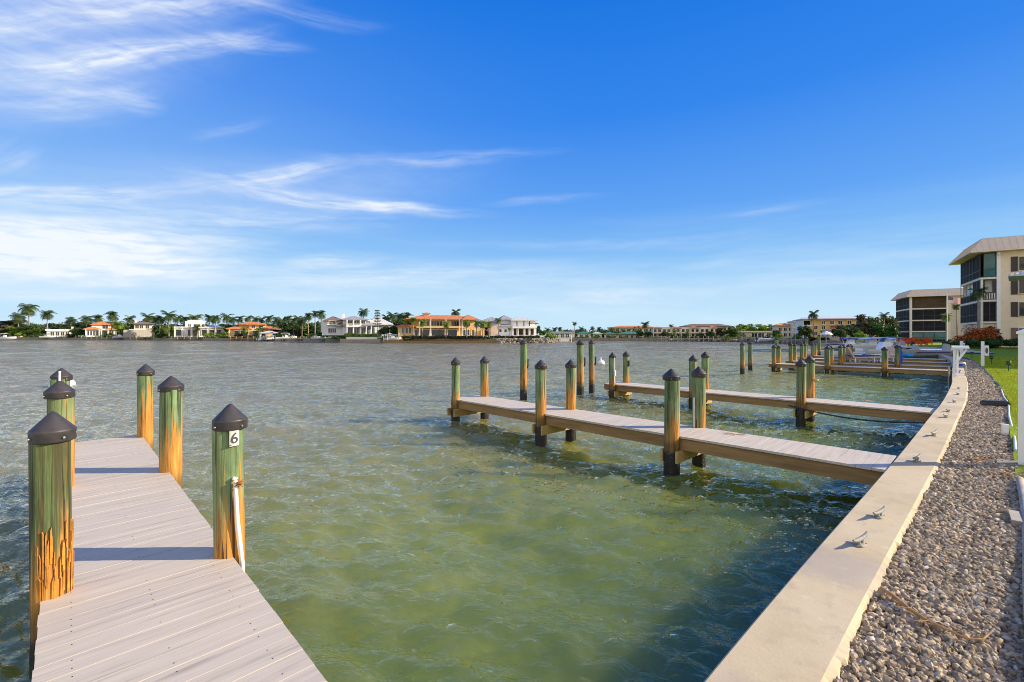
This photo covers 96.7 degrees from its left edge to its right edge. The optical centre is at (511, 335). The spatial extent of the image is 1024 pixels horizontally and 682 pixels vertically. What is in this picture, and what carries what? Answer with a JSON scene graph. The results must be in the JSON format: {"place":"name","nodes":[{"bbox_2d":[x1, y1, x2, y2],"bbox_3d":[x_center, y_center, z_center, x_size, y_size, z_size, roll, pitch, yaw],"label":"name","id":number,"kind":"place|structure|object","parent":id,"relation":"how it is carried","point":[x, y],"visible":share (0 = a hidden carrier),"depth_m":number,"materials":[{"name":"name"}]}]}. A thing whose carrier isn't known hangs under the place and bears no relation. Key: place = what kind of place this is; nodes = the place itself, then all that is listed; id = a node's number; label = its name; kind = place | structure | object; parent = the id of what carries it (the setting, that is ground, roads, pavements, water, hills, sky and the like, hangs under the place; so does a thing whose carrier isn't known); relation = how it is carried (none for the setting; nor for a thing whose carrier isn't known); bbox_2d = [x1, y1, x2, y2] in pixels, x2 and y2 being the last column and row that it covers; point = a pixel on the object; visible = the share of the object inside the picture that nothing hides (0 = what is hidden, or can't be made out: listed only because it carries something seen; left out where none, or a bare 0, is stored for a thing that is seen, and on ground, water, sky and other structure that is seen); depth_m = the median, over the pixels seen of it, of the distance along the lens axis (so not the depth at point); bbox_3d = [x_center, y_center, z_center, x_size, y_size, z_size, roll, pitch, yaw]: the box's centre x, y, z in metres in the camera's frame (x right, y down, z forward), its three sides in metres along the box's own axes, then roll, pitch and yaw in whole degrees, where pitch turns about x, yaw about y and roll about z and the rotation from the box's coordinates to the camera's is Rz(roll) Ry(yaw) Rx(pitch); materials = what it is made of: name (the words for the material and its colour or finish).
{"place":"outdoors","nodes":[
{"label":"outdoors","id":0,"kind":"place"},
{"bbox_2d":[226,322,280,336],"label":"golden villa","id":1,"kind":"object","parent":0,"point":[232,331],"visible":0.75,"depth_m":180.43,"materials":[{"name":"orange paint"}]},
{"bbox_2d":[396,312,487,336],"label":"yellow mansion","id":2,"kind":"structure","parent":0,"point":[434,326],"depth_m":131.39,"materials":[{"name":"paint"}]},
{"bbox_2d":[22,336,863,340],"bbox_3d":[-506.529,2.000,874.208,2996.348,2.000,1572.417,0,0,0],"label":"shore","id":3,"kind":"structure","parent":0,"point":[338,338],"depth_m":223.15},
{"bbox_2d":[5,326,20,336],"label":"tree","id":4,"kind":"object","parent":3,"relation":"on","point":[13,331],"visible":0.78,"depth_m":224.41,"materials":[{"name":"green plant"}]},
{"bbox_2d":[0,320,27,327],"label":"tree","id":5,"kind":"object","parent":3,"relation":"on","point":[10,323],"visible":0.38,"depth_m":243.57,"materials":[{"name":"green plant"}]},
{"bbox_2d":[8,312,25,325],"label":"palm tree","id":6,"kind":"object","parent":3,"relation":"on","point":[16,317],"visible":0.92,"depth_m":239.22,"materials":[{"name":"green plant"}]},
{"bbox_2d":[18,303,39,324],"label":"palm tree","id":7,"kind":"object","parent":3,"relation":"on","point":[28,310],"visible":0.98,"depth_m":231.06,"materials":[{"name":"green plant"}]},
{"bbox_2d":[15,324,42,335],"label":"tree","id":8,"kind":"object","parent":3,"relation":"on","point":[30,327],"visible":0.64,"depth_m":224.29,"materials":[{"name":"green plant"}]},
{"bbox_2d":[27,328,45,335],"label":"tree","id":9,"kind":"object","parent":3,"relation":"on","point":[39,331],"visible":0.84,"depth_m":222.61,"materials":[{"name":"green plant"}]},
{"bbox_2d":[40,310,56,332],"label":"palm tree","id":10,"kind":"object","parent":3,"relation":"on","point":[47,315],"visible":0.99,"depth_m":221.60,"materials":[{"name":"green plant"}]},
{"bbox_2d":[45,327,73,336],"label":"flat roof house","id":11,"kind":"structure","parent":3,"relation":"on","point":[58,332],"depth_m":224.06,"materials":[{"name":"white paint"}]},
{"bbox_2d":[68,327,84,336],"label":"tree","id":12,"kind":"object","parent":3,"relation":"on","point":[77,331],"visible":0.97,"depth_m":215.03,"materials":[{"name":"green plant"}]},
{"bbox_2d":[78,315,93,325],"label":"palm tree","id":13,"kind":"object","parent":3,"relation":"on","point":[86,319],"visible":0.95,"depth_m":235.49,"materials":[{"name":"green plant"}]},
{"bbox_2d":[82,321,115,336],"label":"orange roof villa","id":14,"kind":"object","parent":3,"relation":"on","point":[98,328],"visible":0.88,"depth_m":213.94,"materials":[{"name":"white paint"}]},
{"bbox_2d":[103,311,119,320],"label":"palm tree","id":15,"kind":"object","parent":3,"relation":"on","point":[111,316],"visible":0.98,"depth_m":231.39,"materials":[{"name":"green plant"}]},
{"bbox_2d":[106,321,126,334],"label":"palm tree","id":16,"kind":"object","parent":3,"relation":"on","point":[116,323],"visible":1,"depth_m":208.82,"materials":[{"name":"green plant"}]},
{"bbox_2d":[123,320,154,336],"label":"cream house","id":17,"kind":"structure","parent":3,"relation":"on","point":[143,329],"depth_m":209.82,"materials":[{"name":"paint"}]},
{"bbox_2d":[161,310,177,335],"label":"palm tree","id":18,"kind":"object","parent":3,"relation":"on","point":[169,316],"visible":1,"depth_m":202.24,"materials":[{"name":"green plant"}]},
{"bbox_2d":[174,320,224,336],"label":"house","id":19,"kind":"structure","parent":3,"relation":"on","point":[188,330],"depth_m":195.22,"materials":[{"name":"white paint"}]},
{"bbox_2d":[220,313,233,324],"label":"palm tree","id":20,"kind":"object","parent":3,"relation":"on","point":[226,318],"visible":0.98,"depth_m":199.31,"materials":[{"name":"green plant"}]},
{"bbox_2d":[279,322,294,336],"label":"tree","id":21,"kind":"object","parent":3,"relation":"on","point":[286,328],"visible":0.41,"depth_m":177.84,"materials":[{"name":"green plant"}]},
{"bbox_2d":[290,322,314,337],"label":"tree","id":22,"kind":"object","parent":3,"relation":"on","point":[303,329],"visible":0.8,"depth_m":170.37,"materials":[{"name":"green plant"}]},
{"bbox_2d":[321,314,393,334],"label":"grey white mansion","id":23,"kind":"structure","parent":3,"relation":"on","point":[332,325],"depth_m":137.22,"materials":[{"name":"paint"}]},
{"bbox_2d":[346,337,377,338],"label":"garden wall","id":24,"kind":"structure","parent":3,"relation":"on","point":[361,338],"depth_m":130.00,"materials":[{"name":"white paint"}]},
{"bbox_2d":[344,333,380,336],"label":"hedge","id":25,"kind":"object","parent":24,"relation":"on","point":[360,335],"visible":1,"depth_m":130.11,"materials":[{"name":"green plant"}]},
{"bbox_2d":[17,320,742,338],"bbox_3d":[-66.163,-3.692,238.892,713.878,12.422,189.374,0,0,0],"label":"distant woods","id":26,"kind":"object","parent":3,"relation":"on","point":[318,323],"visible":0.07,"depth_m":199.77,"materials":[{"name":"green plant"}]},
{"bbox_2d":[7,332,816,339],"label":"undergrowth","id":27,"kind":"object","parent":3,"relation":"on","point":[584,336],"visible":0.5,"depth_m":171.57,"materials":[{"name":"green plant"}]},
{"bbox_2d":[13,338,865,342],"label":"seawall","id":28,"kind":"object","parent":3,"relation":"on","point":[562,340],"visible":0.27,"depth_m":170.40,"materials":[{"name":"grey concrete"}]},
{"bbox_2d":[401,335,486,338],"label":"hedge","id":29,"kind":"object","parent":3,"relation":"on","point":[444,336],"visible":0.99,"depth_m":125.79,"materials":[{"name":"green plant"}]},
{"bbox_2d":[494,335,539,338],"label":"hedge","id":30,"kind":"object","parent":3,"relation":"on","point":[521,336],"visible":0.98,"depth_m":127.23,"materials":[{"name":"green plant"}]},
{"bbox_2d":[550,332,574,337],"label":"flat roof house","id":31,"kind":"structure","parent":3,"relation":"on","point":[564,334],"depth_m":177.93,"materials":[{"name":"white paint"}]},
{"bbox_2d":[603,331,641,337],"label":"green roof house","id":32,"kind":"structure","parent":3,"relation":"on","point":[629,334],"depth_m":184.18,"materials":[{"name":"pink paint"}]},
{"bbox_2d":[607,326,652,337],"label":"terracotta apartment block","id":33,"kind":"structure","parent":3,"relation":"on","point":[627,328],"depth_m":215.26,"materials":[{"name":"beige paint"}]},
{"bbox_2d":[495,337,840,344],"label":"riprap","id":34,"kind":"object","parent":3,"relation":"on","point":[517,340],"visible":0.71,"depth_m":129.51,"materials":[{"name":"stone"}]},
{"bbox_2d":[651,326,719,337],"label":"cream townhouses","id":35,"kind":"structure","parent":3,"relation":"on","point":[692,330],"depth_m":170.11,"materials":[{"name":"paint"}]},
{"bbox_2d":[679,324,731,336],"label":"brown roof block","id":36,"kind":"structure","parent":3,"relation":"on","point":[725,327],"depth_m":235.38,"materials":[{"name":"beige paint"}]},
{"bbox_2d":[723,327,740,336],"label":"tree","id":37,"kind":"object","parent":3,"relation":"on","point":[732,331],"visible":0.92,"depth_m":157.85,"materials":[{"name":"green plant"}]},
{"bbox_2d":[737,331,771,338],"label":"beige bungalow","id":38,"kind":"object","parent":3,"relation":"on","point":[761,334],"visible":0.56,"depth_m":156.92,"materials":[{"name":"paint"}]},
{"bbox_2d":[772,323,790,338],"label":"orange roof house","id":39,"kind":"structure","parent":3,"relation":"on","point":[784,329],"depth_m":137.05,"materials":[{"name":"beige paint"}]},
{"bbox_2d":[796,325,813,340],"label":"tree","id":40,"kind":"object","parent":3,"relation":"on","point":[805,330],"visible":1,"depth_m":107.52,"materials":[{"name":"green plant"}]},
{"bbox_2d":[807,310,817,336],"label":"palm tree","id":41,"kind":"object","parent":3,"relation":"on","point":[813,315],"visible":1,"depth_m":108.89,"materials":[{"name":"green plant"}]},
{"bbox_2d":[792,316,880,340],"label":"yellow condominium","id":42,"kind":"structure","parent":3,"relation":"on","point":[821,323],"depth_m":114.72,"materials":[{"name":"paint"}]},
{"bbox_2d":[833,329,847,340],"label":"tree","id":43,"kind":"object","parent":3,"relation":"on","point":[840,333],"visible":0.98,"depth_m":95.65,"materials":[{"name":"green plant"}]},
{"bbox_2d":[831,324,860,337],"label":"tree","id":44,"kind":"object","parent":3,"relation":"on","point":[851,330],"visible":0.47,"depth_m":96.70,"materials":[{"name":"green plant"}]},
{"bbox_2d":[859,321,876,340],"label":"tree","id":45,"kind":"object","parent":3,"relation":"on","point":[863,328],"visible":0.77,"depth_m":98.28,"materials":[{"name":"green plant"}]},
{"bbox_2d":[866,321,885,340],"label":"tree","id":46,"kind":"object","parent":3,"relation":"on","point":[872,324],"visible":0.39,"depth_m":96.87,"materials":[{"name":"green plant"}]},
{"bbox_2d":[872,326,888,339],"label":"tree","id":47,"kind":"object","parent":3,"relation":"on","point":[878,330],"visible":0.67,"depth_m":94.83,"materials":[{"name":"green plant"}]},
{"bbox_2d":[884,324,901,339],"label":"tree","id":48,"kind":"object","parent":3,"relation":"on","point":[892,331],"visible":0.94,"depth_m":91.71,"materials":[{"name":"green plant"}]},
{"bbox_2d":[890,288,962,342],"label":"condominium","id":49,"kind":"structure","parent":3,"relation":"on","point":[919,311],"depth_m":112.44,"materials":[{"name":"beige paint"}]},
{"bbox_2d":[939,313,952,340],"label":"palm tree","id":50,"kind":"object","parent":3,"relation":"on","point":[943,317],"visible":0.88,"depth_m":95.90,"materials":[{"name":"green plant"}]},
{"bbox_2d":[953,304,960,338],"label":"palm tree","id":51,"kind":"object","parent":3,"relation":"on","point":[956,307],"visible":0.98,"depth_m":89.93,"materials":[{"name":"green plant"}]},
{"bbox_2d":[0,340,951,681],"bbox_3d":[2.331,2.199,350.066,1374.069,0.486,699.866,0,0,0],"label":"water","id":52,"kind":"structure","parent":0,"point":[400,526],"depth_m":6.00,"materials":[{"name":"liquid"}]},
{"bbox_2d":[27,364,327,681],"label":"wooden dock","id":53,"kind":"object","parent":52,"relation":"in","point":[137,571],"visible":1,"depth_m":2.83,"materials":[{"name":"wood"}]},
{"bbox_2d":[340,339,380,342],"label":"bulkhead","id":54,"kind":"object","parent":52,"relation":"in","point":[360,340],"visible":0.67,"depth_m":128.00,"materials":[{"name":"concrete"}]},
{"bbox_2d":[382,340,495,343],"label":"bulkhead","id":55,"kind":"object","parent":52,"relation":"in","point":[438,342],"visible":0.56,"depth_m":124.50,"materials":[{"name":"concrete"}]},
{"bbox_2d":[519,339,528,399],"bbox_3d":[0.406,1.764,15.441,0.310,3.272,0.271,0,0,0],"label":"mooring pile","id":56,"kind":"object","parent":52,"relation":"in","point":[524,362],"visible":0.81,"depth_m":15.33,"materials":[{"name":"green wood"}]},
{"bbox_2d":[576,340,585,394],"bbox_3d":[2.479,1.779,16.398,0.331,3.242,0.290,0,0,0],"label":"mooring pile","id":57,"kind":"object","parent":52,"relation":"in","point":[581,360],"visible":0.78,"depth_m":16.29,"materials":[{"name":"green wood"}]},
{"bbox_2d":[588,340,595,392],"bbox_3d":[3.012,1.779,17.088,0.287,3.242,0.252,0,0,0],"label":"mooring pile","id":58,"kind":"object","parent":52,"relation":"in","point":[591,343],"visible":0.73,"depth_m":16.98,"materials":[{"name":"green wood"}]},
{"bbox_2d":[740,342,744,373],"bbox_3d":[12.934,1.894,25.549,0.280,3.012,0.279,0,0,0],"label":"mooring pile","id":59,"kind":"object","parent":52,"relation":"in","point":[742,357],"visible":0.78,"depth_m":25.44,"materials":[{"name":"green wood"}]},
{"bbox_2d":[748,341,752,370],"bbox_3d":[14.551,1.879,27.788,0.280,3.042,0.281,0,0,0],"label":"mooring pile","id":60,"kind":"object","parent":52,"relation":"in","point":[750,343],"visible":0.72,"depth_m":27.71,"materials":[{"name":"green wood"}]},
{"bbox_2d":[808,343,868,355],"bbox_3d":[32.587,1.675,45.888,5.450,1.850,2.000,0,0,30],"label":"motor boat","id":61,"kind":"object","parent":52,"relation":"on","point":[866,350],"visible":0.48,"depth_m":45.13,"materials":[{"name":"white plastic"}]},
{"bbox_2d":[829,337,861,348],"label":"motor boat","id":62,"kind":"object","parent":52,"relation":"on","point":[850,341],"visible":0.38,"depth_m":69.68,"materials":[{"name":"white plastic"}]},
{"bbox_2d":[768,345,951,377],"bbox_3d":[18.375,1.981,24.675,1.235,2.838,7.873,0,0,-44],"label":"wooden dock","id":63,"kind":"object","parent":52,"relation":"in","point":[830,367],"visible":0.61,"depth_m":24.51,"materials":[{"name":"wood"}]},
{"bbox_2d":[785,343,951,373],"bbox_3d":[21.292,1.951,27.761,1.249,2.898,7.946,0,0,-44],"label":"wooden dock","id":64,"kind":"object","parent":52,"relation":"in","point":[841,355],"visible":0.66,"depth_m":27.63,"materials":[{"name":"wood"}]},
{"bbox_2d":[856,351,893,361],"bbox_3d":[23.059,1.351,29.014,1.849,0.697,0.720,0,0,20],"label":"lounge chair","id":65,"kind":"object","parent":64,"relation":"on","point":[889,353],"visible":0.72,"depth_m":29.02,"materials":[{"name":"beige fabric"}]},
{"bbox_2d":[798,343,949,365],"bbox_3d":[24.276,1.991,31.022,1.220,2.818,8.062,0,0,-44],"label":"wooden dock","id":66,"kind":"object","parent":52,"relation":"in","point":[803,352],"visible":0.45,"depth_m":30.93,"materials":[{"name":"wood"}]},
{"bbox_2d":[843,335,906,349],"bbox_3d":[45.978,1.150,57.969,7.250,2.300,2.500,0,0,8],"label":"motor boat","id":67,"kind":"object","parent":52,"relation":"on","point":[871,342],"visible":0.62,"depth_m":57.50,"materials":[{"name":"white plastic"}]},
{"bbox_2d":[855,338,918,355],"bbox_3d":[37.788,1.325,45.961,5.650,2.150,2.000,0,0,10],"label":"motor boat","id":68,"kind":"object","parent":52,"relation":"on","point":[880,345],"visible":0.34,"depth_m":45.64,"materials":[{"name":"white plastic"}]},
{"bbox_2d":[879,337,914,348],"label":"motor boat","id":69,"kind":"object","parent":52,"relation":"on","point":[897,343],"visible":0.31,"depth_m":65.27,"materials":[{"name":"white plastic"}]},
{"bbox_2d":[902,344,952,357],"bbox_3d":[34.198,1.425,38.384,5.050,1.450,1.913,0,0,4],"label":"motor boat","id":70,"kind":"object","parent":52,"relation":"on","point":[946,349],"visible":0.54,"depth_m":37.67,"materials":[{"name":"white plastic"}]},
{"bbox_2d":[0,0,1023,335],"label":"sky","id":71,"kind":"structure","parent":0,"point":[604,164],"materials":[{"name":"blue"}]},
{"bbox_2d":[480,315,544,336],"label":"white mansion","id":72,"kind":"structure","parent":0,"point":[520,326],"depth_m":136.97,"materials":[{"name":"paint"}]},
{"bbox_2d":[704,343,968,681],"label":"sea wall","id":73,"kind":"structure","parent":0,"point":[806,624],"depth_m":2.90,"materials":[{"name":"beige concrete"}]},
{"bbox_2d":[447,356,895,484],"bbox_3d":[1.754,1.951,8.791,1.242,2.898,8.614,0,0,-44],"label":"wooden dock","id":74,"kind":"object","parent":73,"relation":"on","point":[697,441],"visible":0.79,"depth_m":7.50,"materials":[{"name":"wood"}]},
{"bbox_2d":[604,351,936,426],"bbox_3d":[6.386,1.948,12.989,1.144,2.903,8.396,0,0,-44],"label":"wooden dock","id":75,"kind":"object","parent":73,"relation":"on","point":[805,398],"visible":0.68,"depth_m":11.97,"materials":[{"name":"wood"}]},
{"bbox_2d":[788,405,924,423],"bbox_3d":[7.907,1.862,10.613,0.034,0.198,2.606,0,0,-43],"label":"mooring rope","id":76,"kind":"object","parent":75,"relation":"attached to","point":[857,418],"visible":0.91,"depth_m":10.53,"materials":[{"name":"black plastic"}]},
{"bbox_2d":[852,531,867,547],"bbox_3d":[2.623,1.542,3.427,0.246,0.079,0.072,0,0,-32],"label":"dock cleat","id":77,"kind":"object","parent":73,"relation":"on","point":[859,542],"visible":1,"depth_m":3.41,"materials":[{"name":"metal"}]},
{"bbox_2d":[810,343,946,361],"bbox_3d":[27.593,2.016,34.782,1.220,2.768,8.131,0,0,-44],"label":"wooden dock","id":78,"kind":"object","parent":73,"relation":"on","point":[814,350],"visible":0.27,"depth_m":34.16,"materials":[{"name":"wood"}]},
{"bbox_2d":[873,506,885,518],"bbox_3d":[3.188,1.542,3.950,0.246,0.079,0.072,0,0,-32],"label":"dock cleat","id":79,"kind":"object","parent":73,"relation":"on","point":[878,514],"visible":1,"depth_m":3.93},
{"bbox_2d":[948,362,966,390],"bbox_3d":[17.679,1.788,18.071,0.598,1.423,0.518,0,0,-44],"label":"dock ladder","id":80,"kind":"object","parent":73,"relation":"attached to","point":[964,363],"visible":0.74,"depth_m":18.03,"materials":[{"name":"metal"}]},
{"bbox_2d":[951,346,969,376],"bbox_3d":[16.922,1.436,17.183,0.480,2.088,0.470,0,0,43],"label":"cleaning table","id":81,"kind":"object","parent":73,"relation":"on","point":[956,358],"visible":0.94,"depth_m":17.19,"materials":[{"name":"white paint"}]},
{"bbox_2d":[846,347,876,361],"bbox_3d":[22.117,1.224,28.988,1.655,0.952,0.720,0,0,8],"label":"lounge chair","id":82,"kind":"object","parent":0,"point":[849,351],"visible":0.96,"depth_m":28.80,"materials":[{"name":"plastic"}]},
{"bbox_2d":[872,346,894,361],"bbox_3d":[24.123,1.215,29.448,1.629,0.970,0.720,0,0,-20],"label":"lounge chair","id":83,"kind":"object","parent":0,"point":[892,355],"visible":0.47,"depth_m":29.44,"materials":[{"name":"plastic"}]},
{"bbox_2d":[881,317,899,326],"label":"tree","id":84,"kind":"object","parent":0,"point":[890,321],"visible":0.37,"depth_m":105.04,"materials":[{"name":"green plant"}]},
{"bbox_2d":[856,348,1002,681],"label":"gravel path","id":85,"kind":"structure","parent":0,"point":[945,567],"depth_m":2.59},
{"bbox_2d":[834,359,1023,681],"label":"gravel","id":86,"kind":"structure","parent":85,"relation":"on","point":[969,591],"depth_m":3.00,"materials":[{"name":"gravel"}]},
{"bbox_2d":[880,586,992,640],"bbox_3d":[2.322,1.579,2.573,0.263,0.033,0.500,0,0,-30],"label":"fallen branch","id":87,"kind":"object","parent":86,"relation":"on","point":[898,600],"visible":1,"depth_m":2.52,"materials":[{"name":"wood"}]},
{"bbox_2d":[980,400,1009,406],"bbox_3d":[11.017,1.552,10.382,0.440,0.125,0.200,0,0,15],"label":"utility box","id":88,"kind":"object","parent":86,"relation":"on","point":[998,403],"visible":0.89,"depth_m":10.31,"materials":[{"name":"black plastic"}]},
{"bbox_2d":[1001,423,1008,434],"bbox_3d":[8.020,1.540,7.403,0.090,0.190,0.080,0,0,-45],"label":"outlet box","id":89,"kind":"object","parent":86,"relation":"on","point":[1004,428],"visible":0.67,"depth_m":7.38,"materials":[{"name":"white paint"}]},
{"bbox_2d":[1008,509,1022,526],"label":"wood block","id":90,"kind":"object","parent":86,"relation":"on","point":[1016,519],"depth_m":3.91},
{"bbox_2d":[996,329,1023,465],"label":"white post","id":91,"kind":"object","parent":85,"relation":"on","point":[1020,461],"visible":0.73,"depth_m":5.61,"materials":[{"name":"paint"}]},
{"bbox_2d":[855,343,1023,534],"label":"lawn","id":92,"kind":"structure","parent":0,"point":[1007,352],"depth_m":34.79,"materials":[{"name":"plant"}]},
{"bbox_2d":[952,325,1003,347],"bbox_3d":[56.887,0.385,55.086,5.784,3.426,3.491,0,0,0],"label":"copper shrub","id":93,"kind":"object","parent":92,"relation":"on","point":[979,334],"visible":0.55,"depth_m":54.52,"materials":[{"name":"orange plant"}]},
{"bbox_2d":[968,287,987,329],"bbox_3d":[58.975,-2.690,57.532,2.143,6.819,1.901,0,0,-16],"label":"palm tree","id":94,"kind":"object","parent":92,"relation":"on","point":[978,294],"visible":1,"depth_m":57.40,"materials":[{"name":"green plant"}]},
{"bbox_2d":[953,340,1003,347],"bbox_3d":[52.280,0.964,51.054,6.010,1.062,1.878,0,0,-15],"label":"hedge","id":95,"kind":"object","parent":92,"relation":"on","point":[989,343],"visible":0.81,"depth_m":50.64,"materials":[{"name":"green plant"}]},
{"bbox_2d":[981,341,988,365],"bbox_3d":[24.037,1.049,23.136,0.277,1.486,0.154,0,0,41],"label":"dock sign","id":96,"kind":"object","parent":92,"relation":"on","point":[984,350],"visible":0.88,"depth_m":23.14,"materials":[{"name":"white paint"}]},
{"bbox_2d":[948,235,1023,346],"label":"condominium","id":97,"kind":"structure","parent":92,"relation":"on","point":[992,264],"depth_m":59.16,"materials":[{"name":"beige paint"}]},
{"bbox_2d":[1018,302,1023,315],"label":"window","id":98,"kind":"structure","parent":97,"relation":"in","point":[1020,304],"depth_m":57.90,"materials":[{"name":"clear glass"}]},
{"bbox_2d":[1018,256,1023,270],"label":"window","id":99,"kind":"structure","parent":97,"relation":"in","point":[1020,258],"depth_m":57.88,"materials":[{"name":"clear glass"}]},
{"bbox_2d":[966,357,1023,531],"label":"grass","id":100,"kind":"structure","parent":92,"relation":"on","point":[1006,376],"depth_m":17.74,"materials":[{"name":"plant"}]},
{"bbox_2d":[982,337,1017,346],"bbox_3d":[57.980,0.818,52.546,6.862,1.204,2.412,0,0,0],"label":"hedge","id":101,"kind":"object","parent":92,"relation":"on","point":[1013,342],"visible":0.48,"depth_m":52.24,"materials":[{"name":"green plant"}]},
{"bbox_2d":[1001,389,1016,450],"bbox_3d":[10.660,1.580,9.792,10.378,0.072,0.087,0,0,-44],"label":"edging pipe","id":102,"kind":"object","parent":92,"relation":"on","point":[1014,438],"visible":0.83,"depth_m":8.15,"materials":[{"name":"paint"}]},
{"bbox_2d":[1015,476,1023,617],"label":"edging strip","id":103,"kind":"object","parent":92,"relation":"on","point":[1020,483],"visible":0.98,"depth_m":4.05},
{"bbox_2d":[903,347,991,352],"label":"patio","id":104,"kind":"structure","parent":0,"point":[930,348],"depth_m":47.79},
{"bbox_2d":[1008,271,1023,280],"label":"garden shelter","id":105,"kind":"object","parent":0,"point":[1018,276],"visible":1,"depth_m":26.12,"materials":[{"name":"grey metal"}]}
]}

